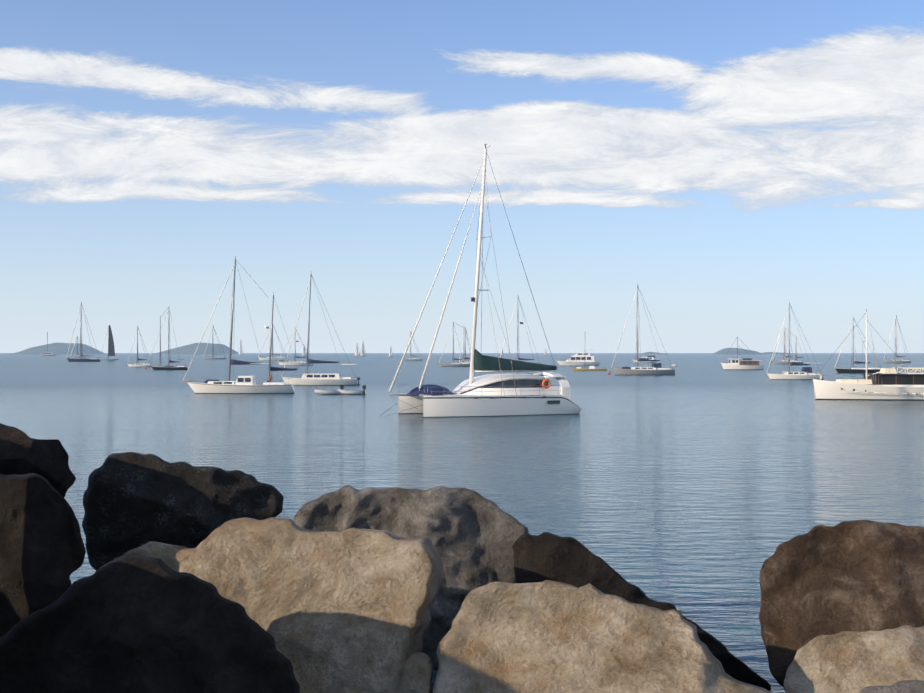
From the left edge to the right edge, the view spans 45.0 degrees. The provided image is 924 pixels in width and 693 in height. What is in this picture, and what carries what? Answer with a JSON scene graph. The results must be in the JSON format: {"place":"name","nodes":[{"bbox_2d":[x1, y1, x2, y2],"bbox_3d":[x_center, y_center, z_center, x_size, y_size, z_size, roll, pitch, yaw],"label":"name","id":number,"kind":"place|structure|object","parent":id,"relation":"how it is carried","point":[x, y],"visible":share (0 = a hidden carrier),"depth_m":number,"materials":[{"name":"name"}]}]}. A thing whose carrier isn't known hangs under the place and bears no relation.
{"place":"outdoors","nodes":[
{"label":"outdoors","id":0,"kind":"place"},
{"bbox_2d":[10,343,104,353],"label":"island","id":1,"kind":"structure","parent":0,"point":[59,348],"depth_m":3411.00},
{"bbox_2d":[154,343,237,353],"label":"island","id":2,"kind":"structure","parent":0,"point":[189,349],"depth_m":3394.12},
{"bbox_2d":[0,353,923,692],"bbox_3d":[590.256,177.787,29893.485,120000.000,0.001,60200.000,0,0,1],"label":"water","id":3,"kind":"structure","parent":0,"point":[698,487],"depth_m":53.38,"materials":[{"name":"blue liquid"}]},
{"bbox_2d":[0,473,85,636],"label":"rock","id":4,"kind":"object","parent":3,"relation":"on","point":[42,551],"visible":0.85,"depth_m":12.47,"materials":[{"name":"black stone"}]},
{"bbox_2d":[39,332,55,355],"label":"sailboat","id":5,"kind":"object","parent":3,"relation":"on","point":[47,353],"visible":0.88,"depth_m":1566.94,"materials":[{"name":"white"}]},
{"bbox_2d":[70,336,85,356],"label":"sloop","id":6,"kind":"object","parent":3,"relation":"on","point":[77,355],"visible":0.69,"depth_m":1119.71,"materials":[{"name":"grey"}]},
{"bbox_2d":[64,303,100,361],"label":"sailboat","id":7,"kind":"object","parent":3,"relation":"on","point":[82,360],"visible":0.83,"depth_m":558.87,"materials":[{"name":"blue"}]},
{"bbox_2d":[100,325,117,359],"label":"sailboat","id":8,"kind":"object","parent":3,"relation":"on","point":[111,350],"visible":0.85,"depth_m":681.41,"materials":[{"name":"grey"}]},
{"bbox_2d":[126,325,151,366],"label":"white sloop","id":9,"kind":"object","parent":3,"relation":"on","point":[136,364],"visible":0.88,"depth_m":355.51,"materials":[{"name":"white plastic"}]},
{"bbox_2d":[0,553,299,692],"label":"rock","id":10,"kind":"object","parent":3,"relation":"on","point":[128,623],"visible":1,"depth_m":10.34,"materials":[{"name":"black stone"}]},
{"bbox_2d":[146,308,187,369],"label":"sailboat","id":11,"kind":"object","parent":3,"relation":"on","point":[180,367],"visible":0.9,"depth_m":289.31,"materials":[{"name":"black"}]},
{"bbox_2d":[82,452,283,570],"bbox_3d":[-4.299,2.571,16.968,3.210,1.974,1.968,0,0,1],"label":"rock","id":12,"kind":"object","parent":3,"relation":"on","point":[132,500],"visible":0.62,"depth_m":16.28,"materials":[{"name":"black stone"}]},
{"bbox_2d":[202,326,225,358],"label":"sloop","id":13,"kind":"object","parent":3,"relation":"on","point":[217,357],"visible":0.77,"depth_m":780.98,"materials":[{"name":"grey"}]},
{"bbox_2d":[178,256,297,393],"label":"ketch","id":14,"kind":"object","parent":3,"relation":"on","point":[244,385],"visible":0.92,"depth_m":121.32,"materials":[{"name":"white plastic"}]},
{"bbox_2d":[238,340,243,354],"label":"racer","id":15,"kind":"object","parent":3,"relation":"on","point":[240,352],"visible":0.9,"depth_m":2233.35,"materials":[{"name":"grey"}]},
{"bbox_2d":[257,325,287,360],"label":"sloop","id":16,"kind":"object","parent":3,"relation":"on","point":[272,359],"visible":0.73,"depth_m":649.80,"materials":[{"name":"white plastic"}]},
{"bbox_2d":[114,517,442,692],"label":"rock","id":17,"kind":"object","parent":3,"relation":"in","point":[346,611],"visible":0.67,"depth_m":12.72,"materials":[{"name":"beige stone"}]},
{"bbox_2d":[397,652,433,692],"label":"rock","id":18,"kind":"object","parent":17,"relation":"on","point":[417,675],"visible":0.94,"depth_m":12.23,"materials":[{"name":"grey stone"}]},
{"bbox_2d":[278,329,312,365],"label":"sloop","id":19,"kind":"object","parent":3,"relation":"on","point":[293,363],"visible":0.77,"depth_m":389.49,"materials":[{"name":"white plastic"}]},
{"bbox_2d":[278,274,359,384],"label":"motor sailer","id":20,"kind":"object","parent":3,"relation":"on","point":[322,379],"visible":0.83,"depth_m":152.15,"materials":[{"name":"white"}]},
{"bbox_2d":[314,385,343,394],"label":"tender","id":21,"kind":"object","parent":3,"relation":"on","point":[330,392],"visible":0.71,"depth_m":118.42,"materials":[{"name":"grey"}]},
{"bbox_2d":[337,385,366,394],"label":"tender","id":22,"kind":"object","parent":3,"relation":"on","point":[354,392],"visible":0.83,"depth_m":118.38,"materials":[{"name":"grey"}]},
{"bbox_2d":[355,344,359,355],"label":"racer","id":23,"kind":"object","parent":3,"relation":"on","point":[356,352],"visible":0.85,"depth_m":1560.14,"materials":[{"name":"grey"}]},
{"bbox_2d":[360,340,366,355],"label":"racer","id":24,"kind":"object","parent":3,"relation":"on","point":[362,352],"visible":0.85,"depth_m":1417.93,"materials":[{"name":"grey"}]},
{"bbox_2d":[293,485,528,669],"bbox_3d":[-0.783,3.597,16.534,3.558,3.137,2.046,0,0,1],"label":"rock","id":25,"kind":"object","parent":3,"relation":"in","point":[473,536],"visible":0.35,"depth_m":16.21,"materials":[{"name":"grey stone"}]},
{"bbox_2d":[404,331,421,360],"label":"sloop","id":26,"kind":"object","parent":3,"relation":"on","point":[412,359],"visible":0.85,"depth_m":623.01,"materials":[{"name":"grey plastic"}]},
{"bbox_2d":[439,322,469,366],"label":"sailboat","id":27,"kind":"object","parent":3,"relation":"on","point":[453,364],"visible":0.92,"depth_m":361.46,"materials":[{"name":"grey"}]},
{"bbox_2d":[459,327,470,362],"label":"sloop","id":28,"kind":"object","parent":3,"relation":"on","point":[466,361],"visible":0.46,"depth_m":486.31,"materials":[{"name":"white plastic"}]},
{"bbox_2d":[380,144,580,417],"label":"catamaran","id":29,"kind":"object","parent":3,"relation":"on","point":[506,395],"visible":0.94,"depth_m":79.62,"materials":[{"name":"white plastic"}]},
{"bbox_2d":[500,297,539,362],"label":"sloop","id":30,"kind":"object","parent":3,"relation":"on","point":[519,358],"visible":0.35,"depth_m":287.97,"materials":[{"name":"white fabric"}]},
{"bbox_2d":[556,347,599,365],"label":"motor cruiser","id":31,"kind":"object","parent":3,"relation":"on","point":[581,359],"visible":0.9,"depth_m":387.09,"materials":[{"name":"white"}]},
{"bbox_2d":[572,366,606,370],"bbox_3d":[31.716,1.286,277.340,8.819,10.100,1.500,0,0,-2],"label":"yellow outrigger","id":32,"kind":"object","parent":3,"relation":"in","point":[591,368],"visible":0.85,"depth_m":276.85,"materials":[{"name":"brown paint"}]},
{"bbox_2d":[433,580,771,692],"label":"rock","id":33,"kind":"object","parent":3,"relation":"in","point":[547,636],"visible":1,"depth_m":11.53,"materials":[{"name":"beige stone"}]},
{"bbox_2d":[512,532,770,691],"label":"sloping rock","id":34,"kind":"object","parent":3,"relation":"in","point":[543,556],"visible":0.33,"depth_m":13.99,"materials":[{"name":"brown stone"}]},
{"bbox_2d":[609,285,676,374],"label":"sailboat","id":35,"kind":"object","parent":3,"relation":"on","point":[655,369],"visible":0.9,"depth_m":224.02,"materials":[{"name":"grey plastic"}]},
{"bbox_2d":[632,356,656,362],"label":"motorboat","id":36,"kind":"object","parent":3,"relation":"on","point":[650,357],"visible":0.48,"depth_m":516.33,"materials":[{"name":"white plastic"}]},
{"bbox_2d":[721,337,762,369],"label":"trawler","id":37,"kind":"object","parent":3,"relation":"on","point":[738,364],"visible":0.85,"depth_m":296.82,"materials":[{"name":"white plastic"}]},
{"bbox_2d":[770,328,803,363],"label":"ketch","id":38,"kind":"object","parent":3,"relation":"on","point":[784,361],"visible":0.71,"depth_m":441.95,"materials":[{"name":"grey"}]},
{"bbox_2d":[761,301,823,379],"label":"sloop","id":39,"kind":"object","parent":3,"relation":"on","point":[803,374],"visible":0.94,"depth_m":185.72,"materials":[{"name":"white"}]},
{"bbox_2d":[759,519,923,686],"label":"rock","id":40,"kind":"object","parent":3,"relation":"on","point":[862,575],"visible":0.77,"depth_m":13.91,"materials":[{"name":"brown stone"}]},
{"bbox_2d":[784,625,923,692],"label":"rock","id":41,"kind":"object","parent":3,"relation":"in","point":[849,662],"visible":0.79,"depth_m":11.85,"materials":[{"name":"beige stone"}]},
{"bbox_2d":[834,318,880,372],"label":"sailboat","id":42,"kind":"object","parent":3,"relation":"on","point":[853,370],"visible":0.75,"depth_m":244.73,"materials":[{"name":"black"}]},
{"bbox_2d":[813,309,923,399],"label":"boat","id":43,"kind":"object","parent":3,"relation":"on","point":[890,384],"visible":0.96,"depth_m":104.39,"materials":[{"name":"white plastic"}]},
{"bbox_2d":[860,680,923,692],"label":"corner rock","id":44,"kind":"object","parent":3,"relation":"on","point":[911,686],"visible":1,"depth_m":9.65,"materials":[{"name":"grey stone"}]},
{"bbox_2d":[883,316,910,362],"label":"sloop","id":45,"kind":"object","parent":3,"relation":"on","point":[896,360],"visible":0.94,"depth_m":482.28,"materials":[{"name":"grey"}]},
{"bbox_3d":[-8.735,2.287,12.418,3.329,4.727,5.104,0,0,1],"label":"rock","id":46,"kind":"object","parent":3,"relation":"in","visible":0},
{"bbox_2d":[0,423,75,497],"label":"rock","id":47,"kind":"object","parent":46,"relation":"attached to","point":[22,453],"visible":0.85,"depth_m":15.10,"materials":[{"name":"black stone"}]},
{"bbox_2d":[0,0,923,352],"label":"sky","id":48,"kind":"structure","parent":0,"point":[730,162],"materials":[{"name":"blue"}]},
{"bbox_2d":[642,352,664,353],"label":"island","id":49,"kind":"structure","parent":0,"point":[652,353],"depth_m":3416.12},
{"bbox_2d":[713,348,761,353],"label":"island","id":50,"kind":"structure","parent":0,"point":[731,351],"depth_m":3375.61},
{"bbox_2d":[762,352,792,353],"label":"island","id":51,"kind":"structure","parent":0,"point":[774,353],"depth_m":3424.30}
]}

